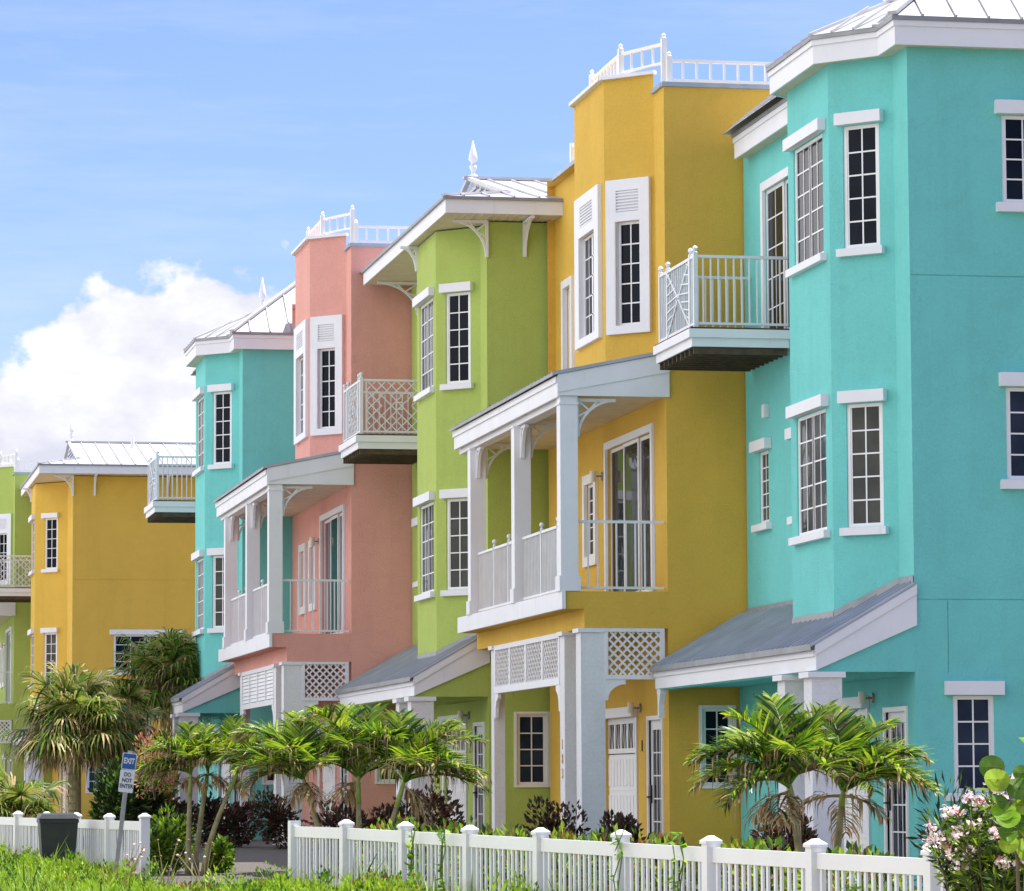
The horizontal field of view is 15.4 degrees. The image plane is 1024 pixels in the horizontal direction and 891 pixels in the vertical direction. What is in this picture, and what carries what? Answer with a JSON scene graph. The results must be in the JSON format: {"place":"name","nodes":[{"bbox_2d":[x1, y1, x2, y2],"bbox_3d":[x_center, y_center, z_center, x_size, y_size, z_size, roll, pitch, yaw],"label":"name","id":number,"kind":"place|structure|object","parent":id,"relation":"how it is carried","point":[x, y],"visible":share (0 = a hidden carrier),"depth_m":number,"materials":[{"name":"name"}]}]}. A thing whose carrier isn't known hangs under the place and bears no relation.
{"place":"outdoors","nodes":[
{"label":"outdoors","id":0,"kind":"place"},
{"bbox_2d":[12,836,458,878],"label":"driveway","id":1,"kind":"structure","parent":0,"point":[258,853],"depth_m":68.49,"materials":[{"name":"concrete"}]},
{"bbox_2d":[132,721,176,799],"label":"flowering shrub","id":2,"kind":"object","parent":1,"relation":"on","point":[149,755],"visible":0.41,"depth_m":75.57,"materials":[{"name":"green plant"}]},
{"bbox_2d":[132,721,226,874],"bbox_3d":[-5.429,5.800,62.109,1.697,2.547,1.362,-2,-6,21],"label":"palm tree","id":3,"kind":"object","parent":1,"relation":"on","point":[155,766],"visible":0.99,"depth_m":62.15,"materials":[{"name":"green plant"}]},
{"bbox_2d":[152,800,210,847],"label":"croton bush","id":4,"kind":"object","parent":1,"relation":"on","point":[182,806],"visible":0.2,"depth_m":77.65,"materials":[{"name":"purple plant"}]},
{"bbox_2d":[170,722,247,873],"bbox_3d":[-4.986,5.838,62.487,1.237,2.538,1.613,-4,-6,34],"label":"palm tree","id":5,"kind":"object","parent":1,"relation":"on","point":[217,782],"visible":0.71,"depth_m":62.34,"materials":[{"name":"green plant"}]},
{"bbox_2d":[192,790,230,842],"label":"croton bush","id":6,"kind":"object","parent":1,"relation":"on","point":[209,817],"visible":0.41,"depth_m":78.66,"materials":[{"name":"purple plant"}]},
{"bbox_2d":[216,798,262,847],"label":"croton bush","id":7,"kind":"object","parent":1,"relation":"on","point":[236,817],"visible":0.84,"depth_m":77.83,"materials":[{"name":"purple plant"}]},
{"bbox_2d":[193,714,292,874],"bbox_3d":[-4.396,5.757,62.334,1.786,2.674,1.690,1,-5,-11],"label":"palm tree","id":8,"kind":"object","parent":1,"relation":"on","point":[228,726],"visible":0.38,"depth_m":62.31,"materials":[{"name":"green plant"}]},
{"bbox_2d":[245,786,303,848],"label":"croton bush","id":9,"kind":"object","parent":1,"relation":"on","point":[275,820],"visible":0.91,"depth_m":75.91,"materials":[{"name":"purple plant"}]},
{"bbox_2d":[0,834,591,890],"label":"grass","id":10,"kind":"structure","parent":0,"point":[31,881],"depth_m":47.79,"materials":[{"name":"green plant"}]},
{"bbox_2d":[151,877,581,890],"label":"lane","id":11,"kind":"structure","parent":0,"point":[188,880],"depth_m":58.47,"materials":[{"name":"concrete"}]},
{"bbox_2d":[176,842,224,884],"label":"wildflower","id":12,"kind":"object","parent":11,"relation":"on","point":[179,856],"visible":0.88,"depth_m":49.95,"materials":[{"name":"green plant"}]},
{"bbox_2d":[212,709,351,884],"bbox_3d":[-3.064,4.907,52.359,2.008,2.554,1.789,-2,-6,21],"label":"palm tree","id":13,"kind":"object","parent":11,"relation":"on","point":[287,751],"visible":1,"depth_m":52.31,"materials":[{"name":"green plant"}]},
{"bbox_2d":[286,702,425,877],"bbox_3d":[-2.179,4.895,52.791,2.166,2.643,1.938,1,-5,-11],"label":"palm tree","id":14,"kind":"object","parent":11,"relation":"on","point":[355,758],"visible":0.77,"depth_m":52.74,"materials":[{"name":"green plant"}]},
{"bbox_2d":[349,708,493,825],"bbox_3d":[-1.209,4.910,52.457,1.877,2.550,2.087,3,-6,-33],"label":"palm tree","id":15,"kind":"object","parent":11,"relation":"on","point":[417,752],"visible":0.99,"depth_m":52.34,"materials":[{"name":"green plant"}]},
{"bbox_2d":[0,0,883,471],"label":"sky","id":16,"kind":"structure","parent":0,"point":[160,160],"materials":[{"name":"blue"}]},
{"label":"ground","id":17,"kind":"structure","parent":0,"visible":0},
{"bbox_2d":[0,449,51,812],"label":"row house","id":18,"kind":"structure","parent":17,"relation":"on","point":[15,617],"depth_m":137.31,"materials":[{"name":"green paint"}]},
{"bbox_2d":[2,643,4,686],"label":"window","id":19,"kind":"structure","parent":18,"relation":"in","point":[3,649],"depth_m":142.93,"materials":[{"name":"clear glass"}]},
{"bbox_2d":[5,626,11,703],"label":"sliding door","id":20,"kind":"structure","parent":18,"relation":"in","point":[9,629],"depth_m":140.06,"materials":[{"name":"white glass"}]},
{"bbox_2d":[0,765,70,845],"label":"fan palm","id":21,"kind":"object","parent":17,"relation":"on","point":[13,796],"visible":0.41,"depth_m":82.60,"materials":[{"name":"green plant"}]},
{"bbox_2d":[36,813,79,861],"bbox_3d":[-7.187,6.340,59.690,0.660,1.050,0.778,1,-5,-11],"label":"wheelie bin","id":22,"kind":"object","parent":17,"relation":"on","point":[55,830],"visible":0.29,"depth_m":59.38,"materials":[{"name":"plastic"}]},
{"bbox_2d":[0,659,147,813],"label":"fan palm","id":23,"kind":"object","parent":17,"relation":"on","point":[75,719],"visible":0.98,"depth_m":86.82,"materials":[{"name":"green plant"}]},
{"bbox_2d":[0,811,150,878],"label":"picket fence","id":24,"kind":"object","parent":17,"relation":"on","point":[101,836],"visible":0.55,"depth_m":59.43,"materials":[{"name":"white plastic"}]},
{"bbox_2d":[0,420,195,819],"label":"row house","id":25,"kind":"structure","parent":17,"relation":"on","point":[108,561],"depth_m":128.15,"materials":[{"name":"yellow paint"}]},
{"bbox_2d":[27,628,33,688],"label":"window","id":26,"kind":"structure","parent":25,"relation":"in","point":[31,631],"depth_m":131.67,"materials":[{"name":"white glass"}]},
{"bbox_2d":[28,514,34,575],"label":"window","id":27,"kind":"structure","parent":25,"relation":"in","point":[32,517],"depth_m":132.32,"materials":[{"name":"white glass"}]},
{"bbox_2d":[40,627,58,680],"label":"window","id":28,"kind":"structure","parent":25,"relation":"in","point":[50,633],"depth_m":130.27,"materials":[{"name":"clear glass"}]},
{"bbox_2d":[41,512,58,572],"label":"window","id":29,"kind":"structure","parent":25,"relation":"in","point":[51,524],"depth_m":130.59,"materials":[{"name":"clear glass"}]},
{"bbox_2d":[60,763,66,812],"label":"garage door","id":30,"kind":"structure","parent":25,"relation":"in","point":[64,785],"depth_m":131.32,"materials":[{"name":"white wood"}]},
{"bbox_2d":[86,763,104,792],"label":"window","id":31,"kind":"structure","parent":25,"relation":"in","point":[89,784],"depth_m":127.13,"materials":[{"name":"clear glass"}]},
{"bbox_2d":[109,629,181,674],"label":"window","id":32,"kind":"structure","parent":25,"relation":"in","point":[135,635],"depth_m":127.72,"materials":[{"name":"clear glass"}]},
{"bbox_2d":[114,751,136,876],"bbox_3d":[-5.757,5.594,55.619,0.215,2.200,0.055,7,-5,-10],"label":"road sign","id":33,"kind":"object","parent":17,"relation":"on","point":[127,776],"visible":1,"depth_m":55.66,"materials":[{"name":"metal"}]},
{"bbox_2d":[87,749,168,848],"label":"broadleaf shrub","id":34,"kind":"object","parent":17,"relation":"on","point":[109,794],"visible":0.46,"depth_m":77.30,"materials":[{"name":"green plant"}]},
{"bbox_2d":[81,679,174,775],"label":"fan palm","id":35,"kind":"object","parent":17,"relation":"on","point":[128,691],"visible":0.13,"depth_m":89.35,"materials":[{"name":"green plant"}]},
{"bbox_2d":[91,627,225,798],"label":"fan palm","id":36,"kind":"object","parent":17,"relation":"on","point":[167,669],"visible":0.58,"depth_m":92.22,"materials":[{"name":"green plant"}]},
{"bbox_2d":[150,822,178,873],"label":"hedge shrub","id":37,"kind":"object","parent":17,"relation":"on","point":[165,835],"visible":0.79,"depth_m":62.29,"materials":[{"name":"green plant"}]},
{"bbox_2d":[148,753,181,816],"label":"broadleaf shrub","id":38,"kind":"object","parent":17,"relation":"on","point":[171,795],"visible":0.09,"depth_m":81.55,"materials":[{"name":"green plant"}]},
{"bbox_2d":[142,839,190,885],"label":"wildflower","id":39,"kind":"object","parent":17,"relation":"on","point":[178,840],"visible":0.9,"depth_m":51.25,"materials":[{"name":"green plant"}]},
{"bbox_2d":[150,801,195,871],"bbox_3d":[-5.676,6.591,63.260,0.847,1.286,1.262,1,-5,-11],"label":"hedge shrub","id":40,"kind":"object","parent":17,"relation":"on","point":[178,822],"visible":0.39,"depth_m":63.11,"materials":[{"name":"green plant"}]},
{"bbox_2d":[144,277,294,839],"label":"row house","id":41,"kind":"structure","parent":17,"relation":"on","point":[243,393],"depth_m":91.06,"materials":[{"name":"teal paint"}]},
{"bbox_2d":[191,549,203,636],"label":"window","id":42,"kind":"structure","parent":41,"relation":"in","point":[195,556],"depth_m":92.62,"materials":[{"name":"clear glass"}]},
{"bbox_2d":[192,386,204,476],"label":"window","id":43,"kind":"structure","parent":41,"relation":"in","point":[200,391],"depth_m":92.80,"materials":[{"name":"clear glass"}]},
{"bbox_2d":[207,548,223,632],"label":"window","id":44,"kind":"structure","parent":41,"relation":"in","point":[218,561],"depth_m":91.10,"materials":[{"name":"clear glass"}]},
{"bbox_2d":[207,383,233,469],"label":"window","id":45,"kind":"structure","parent":41,"relation":"in","point":[222,401],"depth_m":91.39,"materials":[{"name":"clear glass"}]},
{"bbox_2d":[214,727,230,833],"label":"garage door","id":46,"kind":"structure","parent":41,"relation":"in","point":[225,768],"depth_m":93.74,"materials":[{"name":"white wood"}]},
{"bbox_2d":[262,725,273,784],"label":"window","id":47,"kind":"structure","parent":41,"relation":"in","point":[267,780],"depth_m":89.77,"materials":[{"name":"clear glass"}]},
{"bbox_2d":[202,834,236,872],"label":"hedge shrub","id":48,"kind":"object","parent":17,"relation":"on","point":[222,846],"visible":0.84,"depth_m":62.89,"materials":[{"name":"green plant"}]},
{"bbox_2d":[213,205,413,845],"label":"row house","id":49,"kind":"structure","parent":17,"relation":"on","point":[351,579],"depth_m":81.35,"materials":[{"name":"pink paint"}]},
{"bbox_2d":[298,543,306,614],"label":"window","id":50,"kind":"structure","parent":49,"relation":"in","point":[303,547],"depth_m":88.51,"materials":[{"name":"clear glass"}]},
{"bbox_2d":[308,538,316,611],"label":"window","id":51,"kind":"structure","parent":49,"relation":"in","point":[309,547],"depth_m":86.80,"materials":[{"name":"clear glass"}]},
{"bbox_2d":[314,721,335,839],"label":"garage door","id":52,"kind":"structure","parent":49,"relation":"in","point":[327,779],"depth_m":84.27,"materials":[{"name":"white wood"}]},
{"bbox_2d":[319,504,344,633],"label":"sliding door","id":53,"kind":"structure","parent":49,"relation":"in","point":[334,528],"depth_m":83.60,"materials":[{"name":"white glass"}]},
{"bbox_2d":[340,767,348,818],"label":"front door","id":54,"kind":"structure","parent":49,"relation":"in","point":[345,777],"depth_m":81.56,"materials":[{"name":"white wood"}]},
{"bbox_2d":[375,720,395,783],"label":"window","id":55,"kind":"structure","parent":49,"relation":"in","point":[377,774],"depth_m":80.41,"materials":[{"name":"clear glass"}]},
{"bbox_2d":[303,794,373,876],"bbox_3d":[-2.753,6.243,60.237,1.266,1.439,1.234,1,-5,-11],"label":"croton bush","id":56,"kind":"object","parent":17,"relation":"on","point":[335,816],"visible":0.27,"depth_m":60.10,"materials":[{"name":"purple plant"}]},
{"bbox_2d":[362,788,425,864],"bbox_3d":[-1.914,6.235,60.331,1.176,1.528,1.172,1,-5,-11],"label":"croton bush","id":57,"kind":"object","parent":17,"relation":"on","point":[389,808],"visible":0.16,"depth_m":60.15,"materials":[{"name":"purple plant"}]},
{"bbox_2d":[356,812,433,884],"bbox_3d":[-1.428,5.268,48.295,1.128,1.194,2.378,1,-5,-11],"label":"hedge shrub","id":58,"kind":"object","parent":17,"relation":"on","point":[383,826],"visible":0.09,"depth_m":48.13,"materials":[{"name":"green plant"}]},
{"bbox_2d":[387,816,461,889],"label":"hedge shrub","id":59,"kind":"object","parent":17,"relation":"on","point":[436,828],"visible":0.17,"depth_m":46.14,"materials":[{"name":"green plant"}]},
{"bbox_2d":[410,779,465,878],"bbox_3d":[-1.147,5.896,57.522,0.994,1.680,0.989,1,-5,-11],"label":"croton bush","id":60,"kind":"object","parent":17,"relation":"on","point":[444,810],"visible":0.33,"depth_m":57.41,"materials":[{"name":"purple plant"}]},
{"bbox_2d":[336,141,562,851],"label":"row house","id":61,"kind":"structure","parent":17,"relation":"on","point":[470,266],"depth_m":72.25,"materials":[{"name":"green paint"}]},
{"bbox_2d":[412,286,434,401],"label":"window","id":62,"kind":"structure","parent":61,"relation":"in","point":[427,388],"depth_m":73.99,"materials":[{"name":"clear glass"}]},
{"bbox_2d":[413,491,434,601],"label":"window","id":63,"kind":"structure","parent":61,"relation":"in","point":[427,511],"depth_m":73.61,"materials":[{"name":"clear glass"}]},
{"bbox_2d":[437,714,467,832],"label":"garage door","id":64,"kind":"structure","parent":61,"relation":"in","point":[461,795],"depth_m":74.22,"materials":[{"name":"wood"}]},
{"bbox_2d":[439,488,467,595],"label":"window","id":65,"kind":"structure","parent":61,"relation":"in","point":[457,509],"depth_m":72.22,"materials":[{"name":"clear glass"}]},
{"bbox_2d":[439,281,473,390],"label":"window","id":66,"kind":"structure","parent":61,"relation":"in","point":[458,335],"depth_m":72.54,"materials":[{"name":"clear glass"}]},
{"bbox_2d":[472,722,484,831],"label":"front door","id":67,"kind":"structure","parent":61,"relation":"in","point":[479,727],"depth_m":72.01,"materials":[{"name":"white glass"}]},
{"bbox_2d":[514,712,549,786],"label":"window","id":68,"kind":"structure","parent":61,"relation":"in","point":[531,729],"depth_m":71.02,"materials":[{"name":"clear glass"}]},
{"bbox_2d":[449,815,524,890],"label":"hedge shrub","id":69,"kind":"object","parent":17,"relation":"on","point":[488,828],"visible":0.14,"depth_m":44.04,"materials":[{"name":"green plant"}]},
{"bbox_2d":[488,820,575,890],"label":"hedge shrub","id":70,"kind":"object","parent":17,"relation":"on","point":[553,835],"visible":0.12,"depth_m":43.00,"materials":[{"name":"green plant"}]},
{"bbox_2d":[519,795,590,838],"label":"croton bush","id":71,"kind":"object","parent":17,"relation":"on","point":[550,824],"visible":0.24,"depth_m":58.27,"materials":[{"name":"purple plant"}]},
{"bbox_2d":[549,823,617,890],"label":"hedge shrub","id":72,"kind":"object","parent":17,"relation":"on","point":[595,836],"visible":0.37,"depth_m":41.27,"materials":[{"name":"green plant"}]},
{"bbox_2d":[449,33,769,871],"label":"row house","id":73,"kind":"structure","parent":17,"relation":"on","point":[615,581],"depth_m":62.48,"materials":[{"name":"yellow paint"}]},
{"bbox_2d":[561,275,575,369],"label":"window","id":74,"kind":"structure","parent":73,"relation":"in","point":[568,282],"depth_m":70.48,"materials":[{"name":"white glass"}]},
{"bbox_2d":[582,472,597,567],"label":"window","id":75,"kind":"structure","parent":73,"relation":"in","point":[593,488],"depth_m":67.68,"materials":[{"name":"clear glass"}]},
{"bbox_2d":[605,706,637,825],"bbox_3d":[1.856,5.837,64.804,0.220,2.650,2.770,1,-5,-11],"label":"garage door","id":76,"kind":"structure","parent":73,"relation":"in","point":[622,732],"depth_m":64.85,"materials":[{"name":"white wood"}]},
{"bbox_2d":[603,423,654,591],"bbox_3d":[2.022,1.176,64.341,0.120,2.770,3.790,1,-5,-11],"label":"sliding door","id":77,"kind":"structure","parent":73,"relation":"in","point":[632,477],"depth_m":64.38,"materials":[{"name":"white glass"}]},
{"bbox_2d":[646,715,663,843],"bbox_3d":[2.378,5.619,62.138,0.110,2.340,1.140,1,-5,-11],"label":"front door","id":78,"kind":"structure","parent":73,"relation":"in","point":[656,798],"depth_m":62.37,"materials":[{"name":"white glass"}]},
{"bbox_2d":[699,705,736,788],"bbox_3d":[3.342,4.902,61.416,0.620,1.350,0.090,1,-5,-11],"label":"window","id":79,"kind":"structure","parent":73,"relation":"in","point":[710,719],"depth_m":61.44,"materials":[{"name":"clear glass"}]},
{"bbox_2d":[592,809,642,871],"bbox_3d":[1.586,6.108,57.473,0.862,1.166,0.805,1,-5,-11],"label":"croton bush","id":80,"kind":"object","parent":17,"relation":"on","point":[607,814],"visible":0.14,"depth_m":57.51,"materials":[{"name":"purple plant"}]},
{"bbox_2d":[288,819,958,890],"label":"picket fence","id":81,"kind":"object","parent":17,"relation":"on","point":[814,861],"visible":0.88,"depth_m":38.09,"materials":[{"name":"white plastic"}]},
{"bbox_2d":[404,829,415,886],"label":"climbing vine","id":82,"kind":"object","parent":81,"relation":"attached to","point":[410,855],"visible":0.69,"depth_m":43.24,"materials":[{"name":"green plant"}]},
{"bbox_2d":[433,826,449,890],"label":"climbing vine","id":83,"kind":"object","parent":81,"relation":"attached to","point":[442,840],"visible":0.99,"depth_m":42.15,"materials":[{"name":"green plant"}]},
{"bbox_2d":[610,825,625,890],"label":"climbing vine","id":84,"kind":"object","parent":81,"relation":"attached to","point":[619,855],"visible":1,"depth_m":36.78,"materials":[{"name":"green plant"}]},
{"bbox_2d":[660,832,688,890],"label":"climbing vine","id":85,"kind":"object","parent":81,"relation":"attached to","point":[682,846],"visible":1,"depth_m":35.23,"materials":[{"name":"green plant"}]},
{"bbox_2d":[606,811,646,842],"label":"croton bush","id":86,"kind":"object","parent":17,"relation":"on","point":[620,821],"visible":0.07,"depth_m":57.01,"materials":[{"name":"brown plant"}]},
{"bbox_2d":[607,827,697,890],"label":"hedge shrub","id":87,"kind":"object","parent":17,"relation":"on","point":[661,837],"visible":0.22,"depth_m":39.03,"materials":[{"name":"green plant"}]},
{"bbox_2d":[720,835,800,890],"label":"hedge shrub","id":88,"kind":"object","parent":17,"relation":"on","point":[756,845],"visible":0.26,"depth_m":36.40,"materials":[{"name":"green plant"}]},
{"bbox_2d":[681,690,865,889],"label":"palm tree","id":89,"kind":"object","parent":17,"relation":"on","point":[784,752],"visible":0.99,"depth_m":39.21,"materials":[{"name":"green plant"}]},
{"bbox_2d":[747,807,817,883],"bbox_3d":[3.434,5.147,47.307,1.051,1.273,0.933,1,-5,-11],"label":"croton bush","id":90,"kind":"object","parent":17,"relation":"on","point":[808,833],"visible":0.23,"depth_m":47.22,"materials":[{"name":"brown plant"}]},
{"bbox_2d":[650,0,1023,889],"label":"row house","id":91,"kind":"structure","parent":17,"relation":"on","point":[874,348],"depth_m":52.89,"materials":[{"name":"teal paint"}]},
{"bbox_2d":[749,437,771,532],"bbox_3d":[4.024,0.641,60.708,0.175,1.462,0.980,1,-5,-11],"label":"window","id":92,"kind":"structure","parent":91,"relation":"in","point":[762,444],"depth_m":60.76,"materials":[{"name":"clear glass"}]},
{"bbox_2d":[760,167,789,327],"bbox_3d":[4.297,-3.062,59.734,0.120,2.560,2.430,1,-5,-11],"label":"sliding door","id":93,"kind":"structure","parent":91,"relation":"in","point":[777,196],"depth_m":60.30,"materials":[{"name":"white glass"}]},
{"bbox_2d":[782,118,826,277],"bbox_3d":[4.276,-3.579,54.861,0.175,2.052,1.940,1,-5,-11],"label":"window","id":94,"kind":"structure","parent":91,"relation":"in","point":[810,252],"depth_m":54.89,"materials":[{"name":"clear glass"}]},
{"bbox_2d":[785,394,829,545],"bbox_3d":[4.294,0.370,54.504,0.175,2.042,1.940,1,-5,-11],"label":"window","id":95,"kind":"structure","parent":91,"relation":"in","point":[811,427],"depth_m":54.53,"materials":[{"name":"clear glass"}]},
{"bbox_2d":[842,696,870,880],"bbox_3d":[4.855,5.037,55.329,0.220,2.650,2.770,1,-5,-11],"label":"garage door","id":96,"kind":"structure","parent":91,"relation":"in","point":[865,836],"depth_m":54.62,"materials":[{"name":"white wood"}]},
{"bbox_2d":[833,108,884,257],"bbox_3d":[4.915,-3.712,53.423,0.607,2.052,0.607,1,-5,-11],"label":"window","id":97,"kind":"structure","parent":91,"relation":"in","point":[861,142],"depth_m":53.49,"materials":[{"name":"white glass"}]},
{"bbox_2d":[837,388,888,535],"bbox_3d":[4.933,0.237,53.066,0.607,2.042,0.607,1,-5,-11],"label":"window","id":98,"kind":"structure","parent":91,"relation":"in","point":[864,421],"depth_m":53.14,"materials":[{"name":"white glass"}]},
{"bbox_2d":[882,706,909,875],"bbox_3d":[5.377,4.819,52.663,0.110,2.340,1.140,1,-5,-11],"label":"front door","id":99,"kind":"structure","parent":91,"relation":"in","point":[900,846],"depth_m":52.79,"materials":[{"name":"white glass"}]},
{"bbox_2d":[944,681,1004,800],"bbox_3d":[6.364,4.062,51.906,0.830,1.642,0.175,1,-5,-11],"label":"window","id":100,"kind":"structure","parent":91,"relation":"in","point":[973,716],"depth_m":51.96,"materials":[{"name":"white glass"}]},
{"bbox_2d":[994,99,1023,212],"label":"window","id":101,"kind":"structure","parent":91,"relation":"in","point":[1012,127],"depth_m":52.81,"materials":[{"name":"clear glass"}]},
{"bbox_2d":[998,372,1023,488],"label":"window","id":102,"kind":"structure","parent":91,"relation":"in","point":[1014,396],"depth_m":52.47,"materials":[{"name":"clear glass"}]},
{"bbox_2d":[778,840,916,890],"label":"hedge shrub","id":103,"kind":"object","parent":17,"relation":"on","point":[851,846],"visible":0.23,"depth_m":34.87,"materials":[{"name":"green plant"}]},
{"bbox_2d":[786,702,944,880],"bbox_3d":[3.758,3.878,40.137,1.858,2.336,1.930,1,-5,-11],"label":"palm tree","id":104,"kind":"object","parent":17,"relation":"on","point":[847,727],"visible":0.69,"depth_m":40.06,"materials":[{"name":"green plant"}]},
{"bbox_2d":[903,768,993,888],"bbox_3d":[4.340,3.949,36.467,1.120,1.770,1.021,1,-5,-11],"label":"oleander bush","id":105,"kind":"object","parent":17,"relation":"on","point":[926,818],"visible":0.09,"depth_m":36.39,"materials":[{"name":"pink plant"}]},
{"bbox_2d":[916,773,1023,890],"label":"oleander bush","id":106,"kind":"object","parent":17,"relation":"on","point":[988,864],"visible":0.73,"depth_m":28.01,"materials":[{"name":"green plant"}]},
{"bbox_2d":[979,737,1023,890],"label":"sea grape shrub","id":107,"kind":"object","parent":17,"relation":"on","point":[1007,815],"visible":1,"depth_m":27.16,"materials":[{"name":"green plant"}]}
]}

